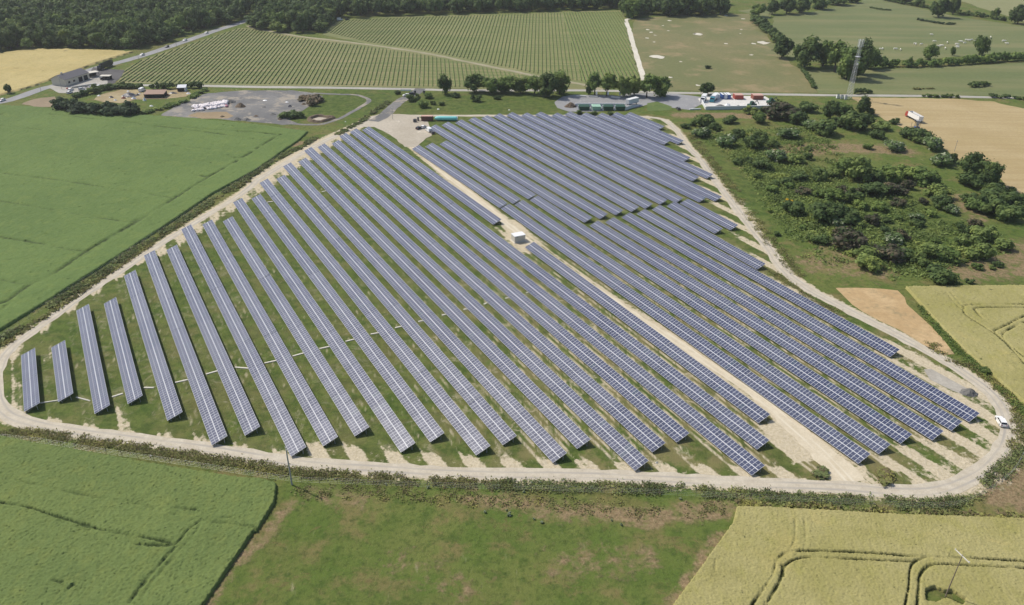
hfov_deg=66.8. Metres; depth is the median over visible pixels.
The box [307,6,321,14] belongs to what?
woodland tree
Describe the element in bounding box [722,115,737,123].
shrub
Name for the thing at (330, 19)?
woodland tree
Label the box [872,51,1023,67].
hedgerow
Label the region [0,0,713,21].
woodland
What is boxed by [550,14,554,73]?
vine row
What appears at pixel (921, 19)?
hedgerow
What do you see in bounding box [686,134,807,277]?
weed verge
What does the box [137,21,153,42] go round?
woodland tree
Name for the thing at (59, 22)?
woodland tree
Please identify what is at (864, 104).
broadleaf tree
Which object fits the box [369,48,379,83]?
vine row
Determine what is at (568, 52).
vine row
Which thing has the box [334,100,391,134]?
weed verge
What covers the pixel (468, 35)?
vine row
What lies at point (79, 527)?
light green crop
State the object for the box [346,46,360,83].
vine row
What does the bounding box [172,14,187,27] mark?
woodland tree
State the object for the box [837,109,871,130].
shrub
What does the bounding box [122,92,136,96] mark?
scrap heap
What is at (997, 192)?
shrub
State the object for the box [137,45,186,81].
vine row
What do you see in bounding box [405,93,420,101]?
shrub
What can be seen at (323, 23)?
woodland tree
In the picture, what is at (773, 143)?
shrub
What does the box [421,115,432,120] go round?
shipping container
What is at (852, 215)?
shrub
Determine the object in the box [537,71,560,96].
broadleaf tree
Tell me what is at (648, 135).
solar array
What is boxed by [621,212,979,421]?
solar array
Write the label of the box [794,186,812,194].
shrub
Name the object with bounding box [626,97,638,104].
box trailer
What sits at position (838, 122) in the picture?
shrub
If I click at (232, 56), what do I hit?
vine row
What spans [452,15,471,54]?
vine row
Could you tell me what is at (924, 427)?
solar array
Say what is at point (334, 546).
ground
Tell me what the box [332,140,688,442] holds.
solar array
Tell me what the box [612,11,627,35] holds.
vine row
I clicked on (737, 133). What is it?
shrub
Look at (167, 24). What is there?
woodland tree
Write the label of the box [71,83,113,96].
garden hedge
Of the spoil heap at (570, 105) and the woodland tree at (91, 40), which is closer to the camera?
the spoil heap at (570, 105)
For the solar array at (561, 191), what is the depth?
343.98 m
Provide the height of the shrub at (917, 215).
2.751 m
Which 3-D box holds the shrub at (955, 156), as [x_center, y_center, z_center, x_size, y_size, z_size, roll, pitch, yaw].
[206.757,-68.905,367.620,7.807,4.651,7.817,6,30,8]
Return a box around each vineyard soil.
[118,28,584,88]
[323,11,640,87]
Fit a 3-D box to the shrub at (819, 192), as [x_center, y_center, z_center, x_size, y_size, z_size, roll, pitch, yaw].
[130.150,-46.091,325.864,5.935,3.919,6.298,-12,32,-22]
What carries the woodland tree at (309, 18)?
on the ground at (334, 546)
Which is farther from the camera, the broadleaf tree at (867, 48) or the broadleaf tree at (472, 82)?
the broadleaf tree at (867, 48)
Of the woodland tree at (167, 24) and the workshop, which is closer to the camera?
the workshop
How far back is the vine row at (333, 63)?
531.66 m
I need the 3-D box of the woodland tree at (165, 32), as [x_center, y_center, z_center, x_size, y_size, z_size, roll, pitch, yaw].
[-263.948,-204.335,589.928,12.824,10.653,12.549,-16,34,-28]
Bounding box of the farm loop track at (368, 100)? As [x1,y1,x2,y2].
[280,93,370,124]
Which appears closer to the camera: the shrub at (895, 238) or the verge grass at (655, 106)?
the shrub at (895, 238)
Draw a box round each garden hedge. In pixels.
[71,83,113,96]
[104,81,143,88]
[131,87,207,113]
[148,81,203,88]
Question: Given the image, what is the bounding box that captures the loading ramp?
[625,103,642,109]
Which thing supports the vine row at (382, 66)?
on the vineyard soil at (429, 79)
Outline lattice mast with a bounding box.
[846,39,864,98]
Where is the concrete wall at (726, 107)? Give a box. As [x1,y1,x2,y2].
[706,105,770,109]
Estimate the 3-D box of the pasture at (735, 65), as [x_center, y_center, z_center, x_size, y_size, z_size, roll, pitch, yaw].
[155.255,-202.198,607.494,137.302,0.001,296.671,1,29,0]
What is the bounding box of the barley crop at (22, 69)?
[0,48,132,95]
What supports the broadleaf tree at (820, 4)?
on the ground at (334, 546)
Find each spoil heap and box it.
[235,103,245,107]
[564,102,575,107]
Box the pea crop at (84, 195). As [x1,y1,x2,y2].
[0,105,307,330]
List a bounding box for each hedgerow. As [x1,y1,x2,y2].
[750,13,785,41]
[797,64,816,87]
[854,88,872,93]
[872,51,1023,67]
[886,0,1006,20]
[912,87,934,88]
[916,17,955,24]
[922,93,959,97]
[967,81,991,86]
[989,93,1023,98]
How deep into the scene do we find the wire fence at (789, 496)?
169.50 m
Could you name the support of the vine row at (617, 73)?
on the vineyard soil at (544, 17)
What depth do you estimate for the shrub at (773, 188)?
329.55 m
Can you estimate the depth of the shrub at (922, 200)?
320.19 m
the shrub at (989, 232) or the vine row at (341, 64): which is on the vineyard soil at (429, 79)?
the vine row at (341, 64)
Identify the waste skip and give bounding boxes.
[578,104,589,109]
[591,104,600,109]
[602,104,613,109]
[614,104,625,110]
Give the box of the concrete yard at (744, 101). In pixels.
[698,95,768,105]
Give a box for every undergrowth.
[705,125,1010,280]
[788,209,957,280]
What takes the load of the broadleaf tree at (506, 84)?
on the ground at (334, 546)
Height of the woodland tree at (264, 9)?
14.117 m
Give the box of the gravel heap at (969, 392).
[959,388,978,396]
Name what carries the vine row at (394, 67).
on the vineyard soil at (429, 79)
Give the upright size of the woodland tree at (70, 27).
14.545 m
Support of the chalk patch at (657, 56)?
on the pasture at (735, 65)
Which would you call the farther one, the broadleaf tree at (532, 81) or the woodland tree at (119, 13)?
the woodland tree at (119, 13)
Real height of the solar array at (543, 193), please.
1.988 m
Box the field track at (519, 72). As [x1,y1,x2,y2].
[247,25,602,89]
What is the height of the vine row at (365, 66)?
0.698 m
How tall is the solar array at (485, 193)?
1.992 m
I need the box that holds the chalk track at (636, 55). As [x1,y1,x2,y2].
[624,18,650,89]
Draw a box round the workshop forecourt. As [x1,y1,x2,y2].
[49,75,107,92]
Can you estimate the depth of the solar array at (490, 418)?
228.18 m
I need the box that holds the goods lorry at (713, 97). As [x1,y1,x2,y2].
[709,93,717,101]
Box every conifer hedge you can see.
[49,96,100,112]
[96,100,140,115]
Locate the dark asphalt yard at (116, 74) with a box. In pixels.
[91,67,123,83]
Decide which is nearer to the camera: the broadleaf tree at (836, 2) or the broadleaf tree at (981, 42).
the broadleaf tree at (981, 42)
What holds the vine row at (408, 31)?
on the vineyard soil at (544, 17)
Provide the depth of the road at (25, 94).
546.98 m
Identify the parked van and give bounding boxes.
[138,87,145,91]
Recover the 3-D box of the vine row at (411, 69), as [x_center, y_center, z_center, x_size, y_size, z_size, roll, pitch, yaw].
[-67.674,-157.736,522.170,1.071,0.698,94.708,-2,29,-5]
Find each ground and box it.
[0,0,1023,604]
[188,112,232,118]
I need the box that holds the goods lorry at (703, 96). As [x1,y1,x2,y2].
[700,93,706,101]
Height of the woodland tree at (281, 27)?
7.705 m
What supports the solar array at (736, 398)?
on the ground at (334, 546)
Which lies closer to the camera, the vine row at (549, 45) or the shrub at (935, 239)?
the shrub at (935, 239)
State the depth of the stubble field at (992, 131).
422.48 m
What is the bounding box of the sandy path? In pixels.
[412,147,864,480]
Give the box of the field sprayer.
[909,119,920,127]
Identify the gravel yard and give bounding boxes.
[161,90,322,124]
[356,114,431,146]
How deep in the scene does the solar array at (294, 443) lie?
214.87 m
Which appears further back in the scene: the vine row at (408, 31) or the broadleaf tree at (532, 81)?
the vine row at (408, 31)
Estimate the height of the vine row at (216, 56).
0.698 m
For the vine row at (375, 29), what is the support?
on the vineyard soil at (544, 17)
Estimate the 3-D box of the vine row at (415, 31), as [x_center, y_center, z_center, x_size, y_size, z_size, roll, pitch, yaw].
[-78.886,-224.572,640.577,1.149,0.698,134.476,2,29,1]
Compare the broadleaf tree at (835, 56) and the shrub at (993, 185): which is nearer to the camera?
the shrub at (993, 185)
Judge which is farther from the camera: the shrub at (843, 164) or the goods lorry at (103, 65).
the goods lorry at (103, 65)
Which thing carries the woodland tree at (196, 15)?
on the ground at (334, 546)
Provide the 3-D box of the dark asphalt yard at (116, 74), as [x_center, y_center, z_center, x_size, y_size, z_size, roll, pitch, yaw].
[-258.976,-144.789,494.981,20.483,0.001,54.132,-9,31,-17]
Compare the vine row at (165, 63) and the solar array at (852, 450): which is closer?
the solar array at (852, 450)
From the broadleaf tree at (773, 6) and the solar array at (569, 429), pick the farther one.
the broadleaf tree at (773, 6)
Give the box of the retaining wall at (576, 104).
[575,103,625,105]
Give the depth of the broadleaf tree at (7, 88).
452.49 m
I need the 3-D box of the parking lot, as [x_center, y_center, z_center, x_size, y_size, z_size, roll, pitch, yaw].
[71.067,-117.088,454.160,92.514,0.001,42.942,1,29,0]
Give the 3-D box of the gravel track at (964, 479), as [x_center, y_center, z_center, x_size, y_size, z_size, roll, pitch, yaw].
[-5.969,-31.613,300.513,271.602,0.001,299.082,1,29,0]
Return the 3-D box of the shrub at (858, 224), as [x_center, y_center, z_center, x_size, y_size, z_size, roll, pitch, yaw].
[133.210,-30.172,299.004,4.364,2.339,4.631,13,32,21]
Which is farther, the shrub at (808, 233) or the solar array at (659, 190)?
the solar array at (659, 190)
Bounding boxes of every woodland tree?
[0,20,8,29]
[2,22,23,46]
[2,29,16,48]
[5,17,22,27]
[20,16,31,27]
[20,37,33,48]
[22,29,37,46]
[25,22,38,42]
[28,14,41,22]
[33,24,53,46]
[34,19,49,24]
[41,35,61,47]
[42,13,57,23]
[47,23,59,30]
[50,13,61,24]
[55,18,71,25]
[58,24,74,45]
[58,28,71,46]
[66,32,86,47]
[71,13,84,21]
[72,20,84,27]
[72,25,89,45]
[83,16,98,25]
[86,20,97,27]
[86,25,102,44]
[87,34,95,46]
[89,32,106,47]
[96,19,108,28]
[100,12,114,18]
[100,21,112,34]
[104,27,120,39]
[106,35,120,48]
[107,9,116,15]
[113,20,128,32]
[115,9,126,17]
[118,27,124,38]
[119,37,131,47]
[122,31,129,37]
[125,16,136,24]
[125,21,136,29]
[127,10,135,18]
[127,31,144,47]
[128,23,144,44]
[134,10,143,18]
[136,12,153,22]
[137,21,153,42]
[144,8,153,16]
[145,33,163,42]
[146,19,152,27]
[148,26,157,41]
[151,17,163,26]
[151,19,162,30]
[158,26,171,40]
[161,12,170,19]
[162,20,177,33]
[171,26,184,35]
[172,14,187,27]
[179,9,190,28]
[186,16,197,30]
[187,7,192,16]
[191,7,202,28]
[197,8,211,26]
[201,16,212,27]
[210,13,217,23]
[211,6,222,23]
[218,13,235,23]
[244,15,254,25]
[250,16,259,27]
[255,11,262,18]
[255,19,270,28]
[261,13,270,28]
[262,6,271,12]
[266,9,276,22]
[269,12,286,22]
[269,19,281,30]
[273,22,288,31]
[279,5,287,11]
[284,9,299,28]
[285,4,292,10]
[291,2,301,9]
[291,21,300,31]
[296,13,308,31]
[303,9,313,29]
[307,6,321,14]
[309,11,319,27]
[312,20,327,26]
[312,22,324,30]
[314,3,325,14]
[317,14,328,22]
[322,3,335,16]
[323,14,333,24]
[324,7,335,16]
[324,11,335,21]
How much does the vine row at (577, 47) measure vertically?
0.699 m
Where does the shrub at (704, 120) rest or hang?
on the ground at (334, 546)
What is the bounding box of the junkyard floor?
[94,89,189,102]
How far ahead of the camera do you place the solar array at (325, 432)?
219.23 m
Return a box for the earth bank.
[307,114,335,122]
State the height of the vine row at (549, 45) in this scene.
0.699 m
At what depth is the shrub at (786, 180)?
337.86 m
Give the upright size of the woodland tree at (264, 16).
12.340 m
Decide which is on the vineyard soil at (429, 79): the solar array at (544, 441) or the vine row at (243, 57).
the vine row at (243, 57)
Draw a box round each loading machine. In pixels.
[747,100,758,105]
[766,97,776,102]
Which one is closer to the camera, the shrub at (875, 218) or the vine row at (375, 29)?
the shrub at (875, 218)
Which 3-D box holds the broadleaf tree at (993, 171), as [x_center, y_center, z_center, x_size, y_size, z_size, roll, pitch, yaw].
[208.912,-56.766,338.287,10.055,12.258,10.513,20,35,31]
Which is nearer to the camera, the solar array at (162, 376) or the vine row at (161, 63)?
the solar array at (162, 376)
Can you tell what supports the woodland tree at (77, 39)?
on the ground at (334, 546)
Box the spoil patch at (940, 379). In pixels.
[924,369,965,393]
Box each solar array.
[21,348,39,411]
[51,340,72,401]
[76,304,109,413]
[104,297,142,404]
[124,270,181,420]
[144,250,226,445]
[166,245,259,435]
[181,225,305,456]
[203,220,337,446]
[223,216,368,435]
[233,198,414,452]
[252,194,443,441]
[260,179,489,455]
[277,175,516,444]
[283,162,566,462]
[299,158,590,448]
[305,147,648,470]
[318,143,664,452]
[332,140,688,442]
[340,133,764,475]
[350,128,768,449]
[363,127,501,224]
[413,145,506,207]
[425,143,519,203]
[431,125,591,222]
[440,140,535,199]
[442,122,606,218]
[456,119,622,214]
[468,117,637,212]
[481,115,651,208]
[494,113,666,203]
[501,204,869,463]
[507,112,682,201]
[515,200,890,453]
[522,113,705,201]
[525,242,769,422]
[530,196,911,443]
[536,112,721,200]
[552,113,698,181]
[565,112,712,178]
[581,113,689,160]
[590,221,942,440]
[597,113,668,144]
[605,217,961,430]
[611,112,683,144]
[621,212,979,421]
[625,112,663,129]
[637,209,899,356]
[652,205,764,268]
[667,201,722,233]
[680,199,736,230]
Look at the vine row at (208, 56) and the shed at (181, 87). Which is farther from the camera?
the vine row at (208, 56)
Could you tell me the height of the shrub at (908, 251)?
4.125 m
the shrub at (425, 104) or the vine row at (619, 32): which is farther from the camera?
the vine row at (619, 32)
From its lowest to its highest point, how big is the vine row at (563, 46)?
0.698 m
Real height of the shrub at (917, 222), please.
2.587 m
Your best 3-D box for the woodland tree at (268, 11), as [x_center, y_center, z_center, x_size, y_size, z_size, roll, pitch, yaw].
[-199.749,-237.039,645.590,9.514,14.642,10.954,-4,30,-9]
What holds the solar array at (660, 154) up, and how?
on the ground at (334, 546)
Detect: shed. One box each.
[143,89,166,97]
[177,84,186,91]
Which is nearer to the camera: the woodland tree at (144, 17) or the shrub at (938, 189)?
the shrub at (938, 189)
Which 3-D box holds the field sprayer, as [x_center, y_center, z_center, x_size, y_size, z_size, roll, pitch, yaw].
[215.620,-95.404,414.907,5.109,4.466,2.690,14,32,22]
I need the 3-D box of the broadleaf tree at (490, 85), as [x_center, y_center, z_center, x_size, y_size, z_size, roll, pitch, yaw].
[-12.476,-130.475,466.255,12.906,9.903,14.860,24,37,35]
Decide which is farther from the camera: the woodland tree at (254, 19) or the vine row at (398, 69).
the woodland tree at (254, 19)
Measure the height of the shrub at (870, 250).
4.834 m
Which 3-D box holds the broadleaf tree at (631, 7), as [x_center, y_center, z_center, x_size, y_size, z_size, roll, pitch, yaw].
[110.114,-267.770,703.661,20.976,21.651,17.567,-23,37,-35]
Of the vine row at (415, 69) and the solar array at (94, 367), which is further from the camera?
the vine row at (415, 69)
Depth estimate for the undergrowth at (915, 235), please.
333.56 m
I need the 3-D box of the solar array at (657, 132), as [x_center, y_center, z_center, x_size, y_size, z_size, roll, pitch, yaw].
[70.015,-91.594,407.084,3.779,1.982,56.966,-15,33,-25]
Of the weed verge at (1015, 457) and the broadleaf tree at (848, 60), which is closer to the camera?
the weed verge at (1015, 457)
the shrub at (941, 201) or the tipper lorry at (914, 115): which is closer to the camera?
the shrub at (941, 201)
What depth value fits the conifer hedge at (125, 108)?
415.05 m
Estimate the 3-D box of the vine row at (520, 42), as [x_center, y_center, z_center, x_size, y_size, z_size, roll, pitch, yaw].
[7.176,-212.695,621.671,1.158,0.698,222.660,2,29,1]
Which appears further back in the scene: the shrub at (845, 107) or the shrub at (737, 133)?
the shrub at (845, 107)
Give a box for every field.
[852,97,1023,193]
[961,0,1023,21]
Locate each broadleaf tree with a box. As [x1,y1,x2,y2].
[3,84,11,92]
[437,73,451,93]
[464,73,483,91]
[479,77,501,93]
[495,75,515,92]
[511,76,527,92]
[523,75,538,93]
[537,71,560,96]
[552,68,570,93]
[585,71,601,94]
[600,72,618,95]
[617,75,635,96]
[621,0,642,17]
[630,75,640,94]
[638,73,657,97]
[653,74,672,96]
[660,0,681,15]
[679,0,700,15]
[698,0,712,15]
[698,82,715,93]
[713,0,730,13]
[749,3,767,15]
[766,0,780,13]
[772,36,794,57]
[779,0,796,13]
[792,34,823,67]
[795,0,811,12]
[811,0,831,8]
[817,40,833,65]
[821,99,840,118]
[826,0,847,4]
[827,39,848,71]
[837,44,868,80]
[854,37,876,73]
[855,94,871,112]
[868,46,883,68]
[914,0,925,6]
[923,44,940,59]
[929,0,953,16]
[949,0,960,14]
[950,46,955,54]
[956,151,991,173]
[973,35,991,54]
[980,161,1006,183]
[990,7,1000,18]
[1006,3,1023,23]
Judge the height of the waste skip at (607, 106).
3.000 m
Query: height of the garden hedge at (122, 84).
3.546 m
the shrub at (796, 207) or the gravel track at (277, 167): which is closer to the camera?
the shrub at (796, 207)
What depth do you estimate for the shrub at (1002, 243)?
281.81 m
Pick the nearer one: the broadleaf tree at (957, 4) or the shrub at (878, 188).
the shrub at (878, 188)
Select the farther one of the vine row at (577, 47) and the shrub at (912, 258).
the vine row at (577, 47)
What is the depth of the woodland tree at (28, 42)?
555.61 m
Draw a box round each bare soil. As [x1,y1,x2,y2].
[22,97,55,106]
[836,288,953,354]
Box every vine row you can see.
[119,54,157,80]
[121,57,149,76]
[124,52,164,81]
[128,50,171,81]
[132,47,179,81]
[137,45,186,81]
[141,43,193,81]
[146,40,199,81]
[150,38,206,81]
[155,37,211,81]
[160,34,219,81]
[164,32,225,81]
[169,30,231,81]
[173,28,236,81]
[178,28,240,81]
[182,28,243,82]
[187,29,246,81]
[192,29,249,81]
[198,29,253,80]
[201,30,255,81]
[205,30,259,82]
[210,31,261,81]
[214,32,264,82]
[219,32,267,82]
[223,33,270,82]
[228,33,274,82]
[233,34,276,82]
[237,34,280,82]
[241,35,282,82]
[246,35,286,82]
[251,36,289,82]
[255,37,292,82]
[259,37,295,83]
[264,38,298,83]
[269,38,302,83]
[273,39,305,83]
[278,39,309,83]
[282,39,312,83]
[287,40,315,83]
[291,40,319,83]
[296,41,322,83]
[301,41,326,83]
[305,42,329,83]
[309,42,332,83]
[314,42,336,83]
[319,43,339,83]
[323,44,342,83]
[328,44,346,83]
[332,44,350,83]
[336,45,353,84]
[341,45,357,84]
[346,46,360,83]
[351,46,364,83]
[355,46,368,84]
[359,47,371,84]
[364,18,387,40]
[364,47,375,83]
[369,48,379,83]
[373,17,397,42]
[373,49,382,83]
[378,49,386,84]
[381,17,404,42]
[382,50,389,84]
[387,50,394,85]
[390,17,413,44]
[391,50,397,84]
[393,17,416,45]
[395,51,401,85]
[397,17,419,45]
[400,52,405,84]
[403,17,426,46]
[405,53,408,84]
[407,17,429,46]
[409,53,412,84]
[410,16,433,47]
[414,16,436,47]
[414,54,416,84]
[417,16,439,48]
[418,54,420,84]
[421,16,442,48]
[424,16,445,49]
[427,15,449,50]
[427,56,428,85]
[431,17,451,50]
[432,56,432,85]
[434,15,455,51]
[438,15,458,52]
[441,16,461,53]
[445,15,464,53]
[448,15,468,54]
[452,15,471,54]
[456,15,474,55]
[459,15,477,56]
[463,15,480,57]
[467,15,483,57]
[470,15,486,58]
[474,15,489,59]
[478,15,492,60]
[482,14,496,60]
[485,14,499,61]
[489,14,502,62]
[493,14,505,62]
[497,14,508,63]
[501,14,511,64]
[505,14,514,65]
[509,14,517,66]
[513,14,520,67]
[517,14,523,68]
[521,14,526,68]
[525,14,529,69]
[529,13,532,70]
[533,14,535,71]
[537,13,538,72]
[541,13,542,73]
[545,22,546,71]
[547,14,550,73]
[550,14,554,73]
[553,13,558,69]
[556,12,562,70]
[559,12,567,75]
[563,12,584,81]
[564,22,572,78]
[566,12,588,79]
[569,12,590,73]
[570,42,576,79]
[571,12,593,71]
[574,12,600,79]
[577,12,603,76]
[579,12,605,72]
[582,12,610,73]
[585,12,616,80]
[588,12,618,77]
[590,12,623,76]
[593,12,626,76]
[596,11,631,77]
[598,12,635,76]
[601,11,640,78]
[604,12,635,63]
[606,11,632,52]
[609,11,629,43]
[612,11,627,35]
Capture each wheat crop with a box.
[673,506,1023,604]
[905,285,1023,403]
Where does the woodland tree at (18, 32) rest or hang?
on the ground at (334, 546)
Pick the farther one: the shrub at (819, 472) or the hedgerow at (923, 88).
the hedgerow at (923, 88)
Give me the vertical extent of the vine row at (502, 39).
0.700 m
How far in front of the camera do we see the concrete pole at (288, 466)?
169.16 m
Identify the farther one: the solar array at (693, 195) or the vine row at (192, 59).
the vine row at (192, 59)
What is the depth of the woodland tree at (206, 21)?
634.60 m
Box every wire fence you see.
[2,152,281,334]
[5,434,486,488]
[517,455,1022,507]
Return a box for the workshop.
[50,68,89,85]
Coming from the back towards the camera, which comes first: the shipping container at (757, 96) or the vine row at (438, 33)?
the vine row at (438, 33)
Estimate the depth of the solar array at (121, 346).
214.63 m
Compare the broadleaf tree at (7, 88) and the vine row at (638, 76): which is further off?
the vine row at (638, 76)
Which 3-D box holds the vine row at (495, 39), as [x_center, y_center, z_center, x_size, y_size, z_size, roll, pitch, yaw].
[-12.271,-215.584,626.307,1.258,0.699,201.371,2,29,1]
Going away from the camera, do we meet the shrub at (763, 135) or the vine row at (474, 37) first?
the shrub at (763, 135)
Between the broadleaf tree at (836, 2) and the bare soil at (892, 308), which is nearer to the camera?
the bare soil at (892, 308)
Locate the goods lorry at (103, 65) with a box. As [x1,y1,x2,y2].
[97,60,112,69]
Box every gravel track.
[0,115,1018,498]
[253,127,357,180]
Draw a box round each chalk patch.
[649,55,664,58]
[757,41,770,43]
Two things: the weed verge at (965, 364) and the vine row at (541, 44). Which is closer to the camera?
the weed verge at (965, 364)
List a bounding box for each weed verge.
[0,136,318,343]
[0,426,516,493]
[290,482,725,520]
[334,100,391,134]
[486,442,1023,512]
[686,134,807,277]
[733,496,1023,517]
[766,269,846,315]
[916,303,1023,414]
[923,340,1023,449]
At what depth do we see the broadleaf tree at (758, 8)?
717.11 m
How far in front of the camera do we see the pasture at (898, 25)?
672.45 m
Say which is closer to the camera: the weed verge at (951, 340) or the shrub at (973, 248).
the weed verge at (951, 340)
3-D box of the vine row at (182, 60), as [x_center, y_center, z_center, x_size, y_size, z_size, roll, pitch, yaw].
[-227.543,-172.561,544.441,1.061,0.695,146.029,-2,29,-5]
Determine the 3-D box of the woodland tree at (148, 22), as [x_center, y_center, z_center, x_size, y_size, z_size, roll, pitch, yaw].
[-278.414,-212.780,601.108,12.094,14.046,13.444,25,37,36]
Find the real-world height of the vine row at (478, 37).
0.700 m
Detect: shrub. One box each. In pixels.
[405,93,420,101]
[417,101,428,107]
[423,92,432,98]
[450,92,459,96]
[470,94,481,101]
[680,123,690,128]
[691,126,712,136]
[693,114,714,126]
[707,121,722,131]
[716,133,738,146]
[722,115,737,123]
[731,128,745,137]
[731,158,742,164]
[742,105,758,114]
[743,134,766,149]
[744,156,752,162]
[751,111,766,122]
[752,156,773,169]
[753,130,768,138]
[753,173,763,178]
[763,99,801,120]
[764,148,786,162]
[765,184,779,192]
[766,139,780,147]
[767,180,780,185]
[777,127,801,137]
[779,199,804,215]
[781,177,794,184]
[784,182,793,188]
[785,153,805,163]
[788,110,809,123]
[790,170,810,180]
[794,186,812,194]
[798,101,821,112]
[801,119,815,130]
[802,152,813,159]
[803,231,816,237]
[804,145,811,150]
[806,118,837,135]
[807,200,845,224]
[807,234,830,243]
[810,464,829,479]
[811,167,827,180]
[813,188,827,197]
[824,188,844,200]
[826,166,842,176]
[828,225,872,249]
[830,217,844,226]
[832,117,843,126]
[832,226,844,233]
[835,157,854,173]
[836,184,847,193]
[836,202,862,223]
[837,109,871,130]
[838,101,852,114]
[844,186,866,201]
[845,155,877,181]
[849,245,879,257]
[853,199,867,208]
[854,222,863,227]
[855,252,883,272]
[857,181,890,195]
[861,112,875,123]
[862,143,873,149]
[864,213,880,225]
[867,169,886,181]
[868,108,875,113]
[868,129,885,137]
[869,201,888,210]
[870,120,890,129]
[870,243,907,263]
[875,466,896,486]
[878,163,903,182]
[880,225,897,233]
[882,139,906,152]
[882,216,893,222]
[882,232,903,244]
[884,182,909,194]
[888,118,899,124]
[889,197,907,206]
[893,214,902,218]
[896,164,913,177]
[897,228,912,239]
[899,126,916,138]
[900,178,916,188]
[900,247,915,259]
[904,164,941,186]
[906,127,936,143]
[906,253,918,262]
[907,218,925,226]
[908,212,924,218]
[916,242,951,257]
[917,197,929,203]
[917,256,931,266]
[921,136,944,151]
[922,183,956,196]
[926,210,937,217]
[926,263,960,284]
[928,194,953,208]
[929,152,953,165]
[931,237,940,241]
[932,245,961,263]
[942,203,959,213]
[948,153,958,161]
[954,233,970,244]
[955,172,989,187]
[955,223,970,232]
[958,192,978,198]
[958,234,996,258]
[964,197,988,210]
[964,278,975,282]
[966,218,984,226]
[968,225,1002,241]
[970,262,983,269]
[975,194,1006,214]
[978,182,1005,192]
[979,187,1018,204]
[980,366,992,373]
[992,261,1004,267]
[994,203,1023,222]
[994,237,1015,248]
[1008,186,1015,190]
[1008,191,1023,204]
[1010,201,1023,214]
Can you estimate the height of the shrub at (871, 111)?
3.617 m
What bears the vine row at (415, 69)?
on the vineyard soil at (429, 79)
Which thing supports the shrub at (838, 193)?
on the ground at (334, 546)
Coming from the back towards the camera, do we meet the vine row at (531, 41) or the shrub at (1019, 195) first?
the vine row at (531, 41)
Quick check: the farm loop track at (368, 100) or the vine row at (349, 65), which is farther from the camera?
the vine row at (349, 65)
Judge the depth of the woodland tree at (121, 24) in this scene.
581.95 m
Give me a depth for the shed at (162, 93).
449.33 m
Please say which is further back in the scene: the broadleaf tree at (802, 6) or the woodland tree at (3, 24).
the broadleaf tree at (802, 6)
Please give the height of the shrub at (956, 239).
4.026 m
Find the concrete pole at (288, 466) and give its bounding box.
[285,446,292,484]
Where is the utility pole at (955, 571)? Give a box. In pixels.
[945,548,969,596]
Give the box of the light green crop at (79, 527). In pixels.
[0,435,276,604]
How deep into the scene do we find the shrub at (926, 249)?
273.09 m
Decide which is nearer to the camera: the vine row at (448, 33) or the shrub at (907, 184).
the shrub at (907, 184)
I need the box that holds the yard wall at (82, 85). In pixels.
[71,83,96,87]
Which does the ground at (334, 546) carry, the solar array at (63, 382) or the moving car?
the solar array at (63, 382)
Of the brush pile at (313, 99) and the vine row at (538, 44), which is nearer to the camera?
the brush pile at (313, 99)
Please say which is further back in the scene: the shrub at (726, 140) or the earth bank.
the earth bank
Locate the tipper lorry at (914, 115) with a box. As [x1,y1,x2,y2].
[905,111,923,122]
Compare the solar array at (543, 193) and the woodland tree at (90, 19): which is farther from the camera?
the woodland tree at (90, 19)
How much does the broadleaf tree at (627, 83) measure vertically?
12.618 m
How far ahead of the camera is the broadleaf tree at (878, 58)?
532.73 m
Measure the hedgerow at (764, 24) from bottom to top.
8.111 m
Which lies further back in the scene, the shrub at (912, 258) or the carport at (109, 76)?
the carport at (109, 76)
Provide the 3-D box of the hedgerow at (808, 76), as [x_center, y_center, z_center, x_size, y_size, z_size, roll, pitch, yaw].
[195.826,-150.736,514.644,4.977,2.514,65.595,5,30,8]
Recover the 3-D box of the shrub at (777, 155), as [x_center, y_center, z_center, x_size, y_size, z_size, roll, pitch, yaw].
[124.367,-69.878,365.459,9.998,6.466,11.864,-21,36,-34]
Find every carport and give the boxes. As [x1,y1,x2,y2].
[88,70,99,75]
[99,75,111,79]
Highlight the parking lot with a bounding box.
[555,93,701,111]
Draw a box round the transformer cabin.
[511,231,525,243]
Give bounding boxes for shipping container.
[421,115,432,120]
[732,93,743,98]
[750,93,763,99]
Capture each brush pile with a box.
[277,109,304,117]
[297,94,310,100]
[305,94,323,105]
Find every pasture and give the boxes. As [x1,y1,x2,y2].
[632,14,817,92]
[740,9,773,18]
[772,0,1023,62]
[808,63,1023,96]
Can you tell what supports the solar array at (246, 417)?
on the ground at (334, 546)
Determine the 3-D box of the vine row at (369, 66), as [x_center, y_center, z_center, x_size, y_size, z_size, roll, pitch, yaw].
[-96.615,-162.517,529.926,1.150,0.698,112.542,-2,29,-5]
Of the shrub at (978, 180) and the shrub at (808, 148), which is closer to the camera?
the shrub at (978, 180)
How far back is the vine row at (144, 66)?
515.92 m
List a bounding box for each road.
[0,19,246,103]
[143,84,1015,98]
[368,88,424,121]
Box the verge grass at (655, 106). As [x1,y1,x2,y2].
[647,102,671,110]
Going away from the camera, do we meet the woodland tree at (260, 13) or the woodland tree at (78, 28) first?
the woodland tree at (78, 28)
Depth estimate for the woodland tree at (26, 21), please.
583.74 m
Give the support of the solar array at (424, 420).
on the ground at (334, 546)
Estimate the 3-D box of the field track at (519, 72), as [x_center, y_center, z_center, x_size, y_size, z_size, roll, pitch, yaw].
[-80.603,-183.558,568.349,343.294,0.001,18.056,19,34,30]
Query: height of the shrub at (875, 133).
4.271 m
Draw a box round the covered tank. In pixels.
[434,116,457,120]
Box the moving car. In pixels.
[995,415,1007,426]

